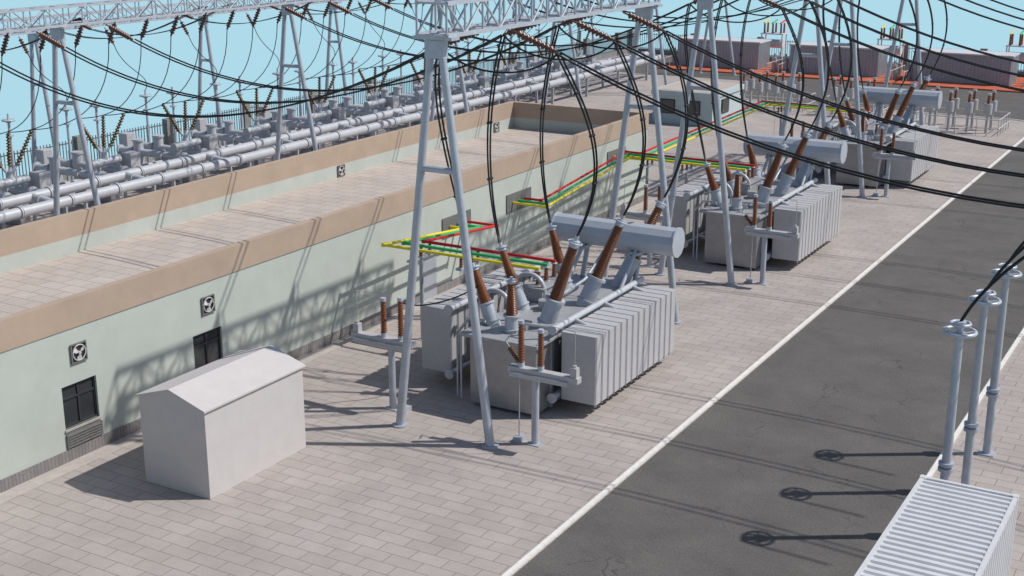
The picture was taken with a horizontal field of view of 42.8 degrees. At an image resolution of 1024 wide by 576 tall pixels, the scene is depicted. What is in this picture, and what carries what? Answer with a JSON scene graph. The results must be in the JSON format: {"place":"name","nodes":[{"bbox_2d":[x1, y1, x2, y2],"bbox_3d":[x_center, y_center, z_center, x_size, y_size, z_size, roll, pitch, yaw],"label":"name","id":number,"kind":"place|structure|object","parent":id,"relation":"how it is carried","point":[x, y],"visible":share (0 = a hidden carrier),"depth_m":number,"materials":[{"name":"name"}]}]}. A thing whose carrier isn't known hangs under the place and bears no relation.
{"place":"outdoors","nodes":[
{"label":"outdoors","id":0,"kind":"place"},
{"bbox_2d":[0,53,1023,575],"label":"ground","id":1,"kind":"structure","parent":0,"point":[358,485],"depth_m":37.15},
{"bbox_2d":[1,114,15,176],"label":"voltage transformer post","id":2,"kind":"object","parent":1,"relation":"on","point":[8,120],"visible":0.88,"depth_m":66.06,"materials":[{"name":"grey metal"}]},
{"bbox_2d":[0,130,51,228],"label":"switchgear bay","id":3,"kind":"object","parent":1,"relation":"on","point":[36,180],"visible":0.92,"depth_m":61.10,"materials":[{"name":"paint"}]},
{"bbox_2d":[8,25,83,132],"bbox_3d":[-20.850,-9.221,58.084,5.726,5.203,0.243,10,19,29],"label":"hanging line","id":4,"kind":"object","parent":3,"relation":"attached to","point":[78,34],"visible":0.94,"depth_m":56.47,"materials":[{"name":"black metal"}]},
{"bbox_2d":[33,22,116,129],"bbox_3d":[-19.922,-9.577,59.284,5.424,5.203,0.285,7,18,21],"label":"hanging line","id":5,"kind":"object","parent":3,"relation":"attached to","point":[110,36],"visible":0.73,"depth_m":58.35,"materials":[{"name":"rubber"}]},
{"bbox_2d":[59,105,73,179],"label":"voltage transformer post","id":6,"kind":"object","parent":1,"relation":"on","point":[65,109],"visible":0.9,"depth_m":69.65,"materials":[{"name":"grey metal"}]},
{"bbox_2d":[19,114,144,204],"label":"switchgear bay","id":7,"kind":"object","parent":1,"relation":"on","point":[75,166],"visible":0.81,"depth_m":66.26,"materials":[{"name":"paint"}]},
{"bbox_2d":[103,15,178,115],"bbox_3d":[-17.959,-10.632,62.850,5.726,5.203,0.243,10,19,29],"label":"hanging line","id":8,"kind":"object","parent":7,"relation":"attached to","point":[173,28],"visible":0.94,"depth_m":61.47,"materials":[{"name":"black metal"}]},
{"bbox_2d":[139,90,151,161],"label":"voltage transformer post","id":9,"kind":"object","parent":1,"relation":"on","point":[145,96],"visible":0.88,"depth_m":74.47,"materials":[{"name":"grey metal"}]},
{"bbox_2d":[111,100,223,184],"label":"switchgear bay","id":10,"kind":"object","parent":1,"relation":"on","point":[157,149],"visible":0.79,"depth_m":70.95,"materials":[{"name":"paint"}]},
{"bbox_2d":[135,345,305,499],"bbox_3d":[-7.888,3.506,35.952,2.440,2.874,4.090,9,19,29],"label":"equipment hut","id":11,"kind":"object","parent":1,"relation":"on","point":[211,430],"visible":1,"depth_m":34.79,"materials":[{"name":"paint"}]},
{"bbox_2d":[176,89,294,168],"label":"switchgear bay","id":12,"kind":"object","parent":1,"relation":"on","point":[227,133],"visible":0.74,"depth_m":75.71,"materials":[{"name":"paint"}]},
{"bbox_2d":[240,76,353,152],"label":"switchgear bay","id":13,"kind":"object","parent":1,"relation":"on","point":[331,115],"visible":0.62,"depth_m":80.51,"materials":[{"name":"paint"}]},
{"bbox_2d":[0,0,595,181],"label":"steel gantry","id":14,"kind":"object","parent":1,"relation":"on","point":[32,35],"visible":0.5,"depth_m":76.69,"materials":[{"name":"metal"}]},
{"bbox_2d":[79,3,235,35],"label":"overhead line","id":15,"kind":"object","parent":14,"relation":"attached to","point":[87,27],"visible":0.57,"depth_m":66.75,"materials":[{"name":"black metal"}]},
{"bbox_2d":[0,32,629,192],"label":"perimeter fence","id":16,"kind":"object","parent":1,"relation":"on","point":[167,129],"visible":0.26,"depth_m":85.66,"materials":[{"name":"metal"}]},
{"bbox_2d":[0,101,648,492],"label":"control building","id":17,"kind":"structure","parent":1,"relation":"on","point":[108,311],"depth_m":45.71,"materials":[{"name":"paint"}]},
{"bbox_2d":[61,376,101,432],"bbox_3d":[-12.089,3.219,36.557,0.190,1.300,1.290,9,19,29],"label":"window","id":18,"kind":"structure","parent":17,"relation":"in","point":[79,398],"depth_m":36.62,"materials":[{"name":"black glass"}]},
{"bbox_2d":[193,326,221,368],"bbox_3d":[-9.561,1.923,40.830,0.072,1.240,1.270,9,19,29],"label":"window","id":19,"kind":"structure","parent":17,"relation":"in","point":[207,345],"depth_m":40.86,"materials":[{"name":"black glass"}]},
{"bbox_2d":[419,245,436,300],"bbox_3d":[-3.272,-0.573,51.098,0.048,2.100,1.100,9,19,29],"label":"door","id":20,"kind":"structure","parent":17,"relation":"in","point":[429,263],"depth_m":51.19,"materials":[{"name":"metal"}]},
{"bbox_2d":[0,51,648,213],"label":"gas bus duct","id":21,"kind":"object","parent":1,"relation":"on","point":[180,162],"visible":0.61,"depth_m":72.92,"materials":[{"name":"metal"}]},
{"bbox_2d":[0,200,654,504],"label":"building apron","id":22,"kind":"object","parent":1,"relation":"on","point":[57,472],"visible":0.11,"depth_m":37.79,"materials":[{"name":"concrete"}]},
{"bbox_2d":[0,54,660,222],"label":"gas bus duct","id":23,"kind":"object","parent":1,"relation":"on","point":[19,212],"visible":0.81,"depth_m":71.39,"materials":[{"name":"metal"}]},
{"bbox_2d":[52,58,611,186],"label":"gas bus duct","id":24,"kind":"object","parent":1,"relation":"on","point":[70,181],"visible":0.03,"depth_m":75.83,"materials":[{"name":"metal"}]},
{"bbox_2d":[300,66,408,138],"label":"switchgear bay","id":25,"kind":"object","parent":1,"relation":"on","point":[389,102],"visible":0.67,"depth_m":85.16,"materials":[{"name":"paint"}]},
{"bbox_2d":[0,0,736,215],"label":"steel gantry","id":26,"kind":"object","parent":1,"relation":"on","point":[57,31],"visible":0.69,"depth_m":57.42,"materials":[{"name":"metal"}]},
{"bbox_2d":[0,29,47,133],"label":"hanging line","id":27,"kind":"object","parent":26,"relation":"hanging from","point":[41,44],"visible":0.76,"depth_m":55.12,"materials":[{"name":"black metal"}]},
{"bbox_2d":[351,290,415,413],"bbox_3d":[-3.917,1.906,39.953,2.250,3.671,0.400,9,19,29],"label":"arrester stand","id":28,"kind":"object","parent":1,"relation":"on","point":[383,340],"visible":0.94,"depth_m":39.79,"materials":[{"name":"paint"}]},
{"bbox_2d":[353,58,457,125],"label":"switchgear bay","id":29,"kind":"object","parent":1,"relation":"on","point":[415,98],"visible":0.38,"depth_m":90.01,"materials":[{"name":"paint"}]},
{"bbox_2d":[407,244,432,340],"bbox_3d":[-3.185,0.202,46.207,0.300,3.390,1.500,9,19,29],"label":"busbar support","id":30,"kind":"object","parent":1,"relation":"on","point":[421,256],"visible":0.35,"depth_m":46.03,"materials":[{"name":"grey metal"}]},
{"bbox_2d":[381,225,539,269],"bbox_3d":[-2.597,-1.368,46.825,4.350,0.975,9.897,-5,17,-17],"label":"busbar","id":31,"kind":"object","parent":30,"relation":"on","point":[391,245],"visible":0.68,"depth_m":44.83,"materials":[{"name":"yellow paint"}]},
{"bbox_2d":[401,223,547,266],"bbox_3d":[-2.093,-1.540,47.405,4.169,0.975,9.879,-4,17,-15],"label":"busbar","id":32,"kind":"object","parent":30,"relation":"on","point":[408,242],"visible":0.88,"depth_m":45.19,"materials":[{"name":"green paint"}]},
{"bbox_2d":[421,220,555,262],"bbox_3d":[-1.563,-1.709,47.977,3.970,0.975,9.847,-4,17,-13],"label":"busbar","id":33,"kind":"object","parent":30,"relation":"on","point":[432,240],"visible":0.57,"depth_m":45.91,"materials":[{"name":"red paint"}]},
{"bbox_2d":[401,49,501,113],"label":"switchgear bay","id":34,"kind":"object","parent":1,"relation":"on","point":[479,82],"visible":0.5,"depth_m":94.78,"materials":[{"name":"paint"}]},
{"bbox_2d":[450,42,538,102],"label":"switchgear bay","id":35,"kind":"object","parent":1,"relation":"on","point":[505,78],"visible":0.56,"depth_m":99.48,"materials":[{"name":"paint"}]},
{"bbox_2d":[488,36,574,95],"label":"switchgear bay","id":36,"kind":"object","parent":1,"relation":"on","point":[555,67],"visible":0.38,"depth_m":104.42,"materials":[{"name":"paint"}]},
{"bbox_2d":[392,0,681,449],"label":"steel gantry","id":37,"kind":"object","parent":1,"relation":"on","point":[436,40],"visible":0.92,"depth_m":37.14,"materials":[{"name":"metal"}]},
{"bbox_2d":[0,34,478,117],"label":"overhead line","id":38,"kind":"object","parent":37,"relation":"hanging from","point":[462,38],"visible":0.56,"depth_m":44.31,"materials":[{"name":"black metal"}]},
{"bbox_2d":[434,59,473,262],"bbox_3d":[-1.749,-4.030,39.787,1.190,6.663,0.378,3,17,10],"label":"dropper cable","id":39,"kind":"object","parent":38,"relation":"hanging from","point":[436,89],"visible":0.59,"depth_m":39.60,"materials":[{"name":"rubber"}]},
{"bbox_2d":[36,24,539,103],"bbox_3d":[-9.067,-8.397,47.169,23.468,3.615,0.342,9,19,29],"label":"overhead line","id":40,"kind":"object","parent":37,"relation":"hanging from","point":[58,44],"visible":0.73,"depth_m":48.29,"materials":[{"name":"black metal"}]},
{"bbox_2d":[106,16,592,91],"bbox_3d":[-7.206,-9.304,50.236,23.468,3.615,0.342,9,19,29],"label":"overhead line","id":41,"kind":"object","parent":37,"relation":"hanging from","point":[116,30],"visible":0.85,"depth_m":51.66,"materials":[{"name":"black metal"}]},
{"bbox_2d":[448,53,558,73],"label":"jumper cable","id":42,"kind":"object","parent":37,"relation":"hanging from","point":[490,71],"visible":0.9,"depth_m":38.00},
{"bbox_2d":[504,35,615,60],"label":"jumper cable","id":43,"kind":"object","parent":37,"relation":"hanging from","point":[527,52],"visible":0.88,"depth_m":41.27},
{"bbox_2d":[558,26,664,49],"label":"jumper cable","id":44,"kind":"object","parent":37,"relation":"hanging from","point":[568,35],"visible":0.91,"depth_m":44.33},
{"bbox_2d":[511,30,1023,208],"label":"overhead line","id":45,"kind":"object","parent":37,"relation":"hanging from","point":[539,43],"visible":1,"depth_m":34.27,"materials":[{"name":"black metal"}]},
{"bbox_2d":[556,52,597,236],"bbox_3d":[1.953,-4.037,37.961,0.875,5.626,1.446,9,19,29],"label":"dropper cable","id":46,"kind":"object","parent":45,"relation":"hanging from","point":[594,182],"visible":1,"depth_m":37.65,"materials":[{"name":"rubber"}]},
{"bbox_2d":[571,20,1023,177],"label":"overhead line","id":47,"kind":"object","parent":37,"relation":"hanging from","point":[792,120],"visible":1,"depth_m":37.52,"materials":[{"name":"black metal"}]},
{"bbox_2d":[614,41,645,215],"bbox_3d":[3.689,-4.876,40.794,0.904,5.626,0.900,9,19,29],"label":"dropper cable","id":48,"kind":"object","parent":47,"relation":"hanging from","point":[642,120],"visible":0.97,"depth_m":40.55,"materials":[{"name":"rubber"}]},
{"bbox_2d":[623,11,1023,151],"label":"overhead line","id":49,"kind":"object","parent":37,"relation":"hanging from","point":[701,50],"visible":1,"depth_m":40.83,"materials":[{"name":"black metal"}]},
{"bbox_2d":[663,31,688,197],"bbox_3d":[5.424,-5.714,43.625,0.935,5.625,0.349,9,19,29],"label":"dropper cable","id":50,"kind":"object","parent":49,"relation":"hanging from","point":[678,66],"visible":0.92,"depth_m":43.33,"materials":[{"name":"rubber"}]},
{"bbox_2d":[505,319,580,447],"bbox_3d":[0.794,2.749,37.102,2.516,3.671,0.418,9,19,29],"label":"arrester stand","id":51,"kind":"object","parent":1,"relation":"on","point":[534,375],"visible":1,"depth_m":37.04,"materials":[{"name":"paint"}]},
{"bbox_2d":[421,197,684,413],"bbox_3d":[1.361,0.180,42.859,6.320,5.332,8.632,9,19,29],"label":"power transformer","id":52,"kind":"object","parent":1,"relation":"on","point":[621,324],"visible":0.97,"depth_m":41.60,"materials":[{"name":"paint"}]},
{"bbox_2d":[486,35,504,242],"bbox_3d":[-0.550,-4.805,41.967,0.559,6.415,2.093,1,17,4],"label":"dropper cable","id":53,"kind":"object","parent":52,"relation":"attached to","point":[490,177],"visible":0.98,"depth_m":41.90,"materials":[{"name":"rubber"}]},
{"bbox_2d":[539,27,558,222],"bbox_3d":[1.226,-5.647,44.812,0.559,6.415,2.586,2,17,7],"label":"dropper cable","id":54,"kind":"object","parent":52,"relation":"attached to","point":[542,160],"visible":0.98,"depth_m":44.70,"materials":[{"name":"rubber"}]},
{"bbox_2d":[523,31,606,86],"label":"switchgear bay","id":55,"kind":"object","parent":1,"relation":"on","point":[534,61],"visible":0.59,"depth_m":109.14,"materials":[{"name":"paint"}]},
{"bbox_2d":[620,180,662,267],"bbox_3d":[5.650,-2.762,55.727,2.250,3.671,0.400,9,19,29],"label":"arrester stand","id":56,"kind":"object","parent":1,"relation":"on","point":[644,215],"visible":0.72,"depth_m":55.61,"materials":[{"name":"paint"}]},
{"bbox_2d":[679,164,694,183],"bbox_3d":[8.111,-4.181,61.017,0.300,3.390,1.500,9,19,29],"label":"busbar support","id":57,"kind":"object","parent":1,"relation":"on","point":[686,170],"visible":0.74,"depth_m":60.62,"materials":[{"name":"grey metal"}]},
{"bbox_2d":[519,153,749,204],"bbox_3d":[4.856,-5.129,59.447,10.882,1.025,4.830,-6,18,-20],"label":"busbar","id":58,"kind":"object","parent":57,"relation":"on","point":[609,165],"visible":0.96,"depth_m":59.45,"materials":[{"name":"green paint"}]},
{"bbox_2d":[524,150,754,201],"bbox_3d":[5.081,-5.333,60.137,10.941,1.025,5.030,-6,17,-19],"label":"busbar","id":59,"kind":"object","parent":57,"relation":"on","point":[612,159],"visible":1,"depth_m":60.01,"materials":[{"name":"red paint"}]},
{"bbox_2d":[655,0,830,286],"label":"steel gantry","id":60,"kind":"object","parent":1,"relation":"on","point":[707,5],"visible":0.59,"depth_m":52.74,"materials":[{"name":"metal"}]},
{"bbox_2d":[282,0,696,60],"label":"overhead line","id":61,"kind":"object","parent":60,"relation":"hanging from","point":[295,13],"visible":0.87,"depth_m":62.37,"materials":[{"name":"black metal"}]},
{"bbox_2d":[683,4,705,161],"bbox_3d":[7.819,-8.698,55.561,1.190,6.663,0.378,3,17,10],"label":"dropper cable","id":62,"kind":"object","parent":61,"relation":"hanging from","point":[687,68],"visible":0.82,"depth_m":55.49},
{"bbox_2d":[328,0,719,53],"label":"overhead line","id":63,"kind":"object","parent":60,"relation":"hanging from","point":[339,7],"visible":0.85,"depth_m":65.07,"materials":[{"name":"black metal"}]},
{"bbox_2d":[373,0,738,46],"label":"overhead line","id":64,"kind":"object","parent":60,"relation":"hanging from","point":[386,5],"visible":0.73,"depth_m":68.08,"materials":[{"name":"black metal"}]},
{"bbox_2d":[739,0,750,136],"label":"dropper cable","id":65,"kind":"object","parent":64,"relation":"hanging from","point":[740,72],"visible":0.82,"depth_m":60.48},
{"bbox_2d":[760,0,1023,91],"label":"overhead line","id":66,"kind":"object","parent":60,"relation":"hanging from","point":[776,5],"visible":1,"depth_m":50.84,"materials":[{"name":"black metal"}]},
{"bbox_2d":[781,7,804,140],"bbox_3d":[11.521,-8.705,53.735,0.875,5.626,1.446,9,19,29],"label":"dropper cable","id":67,"kind":"object","parent":66,"relation":"hanging from","point":[799,54],"visible":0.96,"depth_m":53.34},
{"bbox_2d":[801,0,1023,76],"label":"overhead line","id":68,"kind":"object","parent":60,"relation":"hanging from","point":[902,41],"visible":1,"depth_m":53.92,"materials":[{"name":"black metal"}]},
{"bbox_2d":[809,1,829,129],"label":"dropper cable","id":69,"kind":"object","parent":68,"relation":"hanging from","point":[825,43],"visible":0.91,"depth_m":56.24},
{"bbox_2d":[842,0,1023,63],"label":"overhead line","id":70,"kind":"object","parent":60,"relation":"hanging from","point":[922,33],"visible":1,"depth_m":56.98,"materials":[{"name":"black metal"}]},
{"bbox_2d":[831,0,852,119],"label":"dropper cable","id":71,"kind":"object","parent":70,"relation":"hanging from","point":[850,42],"visible":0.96,"depth_m":59.11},
{"bbox_2d":[662,120,846,267],"bbox_3d":[10.928,-4.488,58.633,6.320,5.332,8.632,9,19,29],"label":"power transformer","id":72,"kind":"object","parent":1,"relation":"on","point":[697,212],"visible":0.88,"depth_m":57.12,"materials":[{"name":"paint"}]},
{"bbox_2d":[513,155,745,208],"bbox_3d":[4.647,-4.923,58.749,10.811,1.025,4.617,-7,18,-22],"label":"busbar","id":73,"kind":"object","parent":72,"relation":"on","point":[601,174],"visible":0.83,"depth_m":58.75,"materials":[{"name":"yellow paint"}]},
{"bbox_2d":[710,0,722,136],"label":"dropper cable","id":74,"kind":"object","parent":72,"relation":"attached to","point":[712,94],"visible":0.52,"depth_m":57.64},
{"bbox_2d":[501,99,1023,575],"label":"road kerb","id":75,"kind":"structure","parent":1,"relation":"on","point":[558,531],"depth_m":40.95,"materials":[{"name":"paint"}]},
{"bbox_2d":[742,194,799,285],"bbox_3d":[10.361,-1.919,52.877,2.516,3.671,0.418,9,19,29],"label":"arrester stand","id":76,"kind":"object","parent":1,"relation":"on","point":[764,234],"visible":1,"depth_m":52.82,"materials":[{"name":"paint"}]},
{"bbox_2d":[742,69,815,112],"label":"instrument transformer group","id":77,"kind":"object","parent":1,"relation":"on","point":[761,86],"visible":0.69,"depth_m":98.35,"materials":[{"name":"paint"}]},
{"bbox_2d":[777,107,784,162],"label":"busbar support","id":78,"kind":"object","parent":1,"relation":"on","point":[781,111],"visible":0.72,"depth_m":77.45,"materials":[{"name":"grey metal"}]},
{"bbox_2d":[627,102,862,156],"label":"busbar","id":79,"kind":"object","parent":78,"relation":"on","point":[690,135],"visible":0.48,"depth_m":73.99,"materials":[{"name":"green paint"}]},
{"bbox_2d":[624,100,869,154],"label":"busbar","id":80,"kind":"object","parent":78,"relation":"on","point":[691,131],"visible":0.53,"depth_m":75.04,"materials":[{"name":"red paint"}]},
{"bbox_2d":[629,30,1023,76],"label":"perimeter fence","id":81,"kind":"object","parent":1,"relation":"on","point":[905,55],"visible":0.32,"depth_m":127.38,"materials":[{"name":"paint"}]},
{"bbox_2d":[816,75,888,117],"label":"instrument transformer group","id":82,"kind":"object","parent":1,"relation":"on","point":[839,90],"visible":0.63,"depth_m":95.15,"materials":[{"name":"paint"}]},
{"bbox_2d":[806,0,923,197],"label":"steel gantry","id":83,"kind":"object","parent":1,"relation":"on","point":[833,43],"visible":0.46,"depth_m":68.55,"materials":[{"name":"metal"}]},
{"bbox_2d":[510,0,782,27],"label":"overhead line","id":84,"kind":"object","parent":83,"relation":"hanging from","point":[529,7],"visible":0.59,"depth_m":76.70,"materials":[{"name":"black metal"}]},
{"bbox_2d":[550,0,792,22],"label":"overhead line","id":85,"kind":"object","parent":83,"relation":"hanging from","point":[664,22],"visible":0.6,"depth_m":79.73,"materials":[{"name":"black metal"}]},
{"bbox_2d":[939,0,1023,29],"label":"overhead line","id":86,"kind":"object","parent":83,"relation":"hanging from","point":[953,5],"visible":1,"depth_m":66.70,"materials":[{"name":"black metal"}]},
{"bbox_2d":[798,74,942,186],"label":"power transformer","id":87,"kind":"object","parent":1,"relation":"on","point":[913,99],"visible":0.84,"depth_m":72.68,"materials":[{"name":"paint"}]},
{"bbox_2d":[613,103,846,159],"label":"busbar","id":88,"kind":"object","parent":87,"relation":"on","point":[707,131],"visible":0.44,"depth_m":73.38,"materials":[{"name":"yellow paint"}]},
{"bbox_2d":[870,127,916,197],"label":"arrester stand","id":89,"kind":"object","parent":1,"relation":"on","point":[887,156],"visible":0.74,"depth_m":68.58,"materials":[{"name":"paint"}]},
{"bbox_2d":[854,474,1018,575],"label":"shipping container","id":90,"kind":"object","parent":1,"relation":"on","point":[937,527],"visible":1,"depth_m":26.93,"materials":[{"name":"metal"}]},
{"bbox_2d":[938,319,977,480],"bbox_3d":[10.528,3.443,31.429,0.815,5.560,0.815,9,19,29],"label":"insulator post","id":91,"kind":"object","parent":1,"relation":"on","point":[946,462],"visible":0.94,"depth_m":31.05,"materials":[{"name":"metal"}]},
{"bbox_2d":[960,256,1023,321],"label":"dropper cable","id":92,"kind":"object","parent":91,"relation":"attached to","point":[989,286],"visible":1,"depth_m":30.31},
{"bbox_2d":[914,86,1009,136],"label":"instrument transformer group","id":93,"kind":"object","parent":1,"relation":"on","point":[971,106],"visible":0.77,"depth_m":88.65,"materials":[{"name":"paint"}]},
{"bbox_2d":[961,289,1001,484],"bbox_3d":[11.986,2.732,33.833,0.815,5.560,0.815,9,19,29],"label":"insulator post","id":94,"kind":"object","parent":1,"relation":"on","point":[971,426],"visible":0.89,"depth_m":33.66,"materials":[{"name":"metal"}]},
{"bbox_2d":[977,263,1021,457],"bbox_3d":[13.444,2.021,36.237,0.815,5.560,0.815,9,19,29],"label":"insulator post","id":95,"kind":"object","parent":1,"relation":"on","point":[993,389],"visible":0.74,"depth_m":36.18,"materials":[{"name":"metal"}]},
{"bbox_2d":[0,0,1023,179],"label":"sky","id":96,"kind":"structure","parent":0,"point":[967,29],"materials":[{"name":"blue"}]},
{"bbox_2d":[594,54,757,80],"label":"service road","id":97,"kind":"structure","parent":0,"point":[640,69],"depth_m":118.69,"materials":[{"name":"asphalt"}]},
{"bbox_2d":[651,80,743,125],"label":"relay building","id":98,"kind":"structure","parent":0,"point":[671,94],"depth_m":91.74,"materials":[{"name":"concrete"}]},
{"bbox_2d":[656,62,788,75],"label":"red pad paving","id":99,"kind":"structure","parent":0,"point":[721,69],"depth_m":120.58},
{"bbox_2d":[677,35,771,69],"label":"reactor enclosure","id":100,"kind":"object","parent":99,"relation":"on","point":[756,53],"visible":0.72,"depth_m":121.53,"materials":[{"name":"paint"}]},
{"bbox_2d":[761,19,787,57],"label":"disconnector stand","id":101,"kind":"object","parent":99,"relation":"on","point":[778,43],"visible":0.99,"depth_m":123.17,"materials":[{"name":"paint"}]},
{"bbox_2d":[513,141,1023,575],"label":"road","id":102,"kind":"structure","parent":0,"point":[814,447],"depth_m":38.18,"materials":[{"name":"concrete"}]},
{"bbox_2d":[769,68,904,83],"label":"red pad paving","id":103,"kind":"structure","parent":0,"point":[881,79],"depth_m":115.15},
{"bbox_2d":[789,41,889,76],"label":"reactor enclosure","id":104,"kind":"object","parent":103,"relation":"on","point":[873,63],"visible":0.62,"depth_m":116.39,"materials":[{"name":"paint"}]},
{"bbox_2d":[877,24,904,65],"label":"disconnector stand","id":105,"kind":"object","parent":103,"relation":"on","point":[899,50],"visible":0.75,"depth_m":117.85,"materials":[{"name":"paint"}]},
{"bbox_2d":[745,76,1023,119],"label":"cross road","id":106,"kind":"structure","parent":0,"point":[1012,103],"depth_m":104.17,"materials":[{"name":"asphalt"}]},
{"bbox_2d":[893,77,1023,92],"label":"red pad paving","id":107,"kind":"structure","parent":0,"point":[1019,83],"depth_m":110.10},
{"bbox_2d":[912,48,1019,85],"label":"reactor enclosure","id":108,"kind":"object","parent":107,"relation":"on","point":[964,69],"visible":0.77,"depth_m":111.19,"materials":[{"name":"paint"}]},
{"bbox_2d":[1006,30,1023,61],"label":"disconnector stand","id":109,"kind":"object","parent":107,"relation":"on","point":[1021,55],"visible":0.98,"depth_m":112.58,"materials":[{"name":"paint"}]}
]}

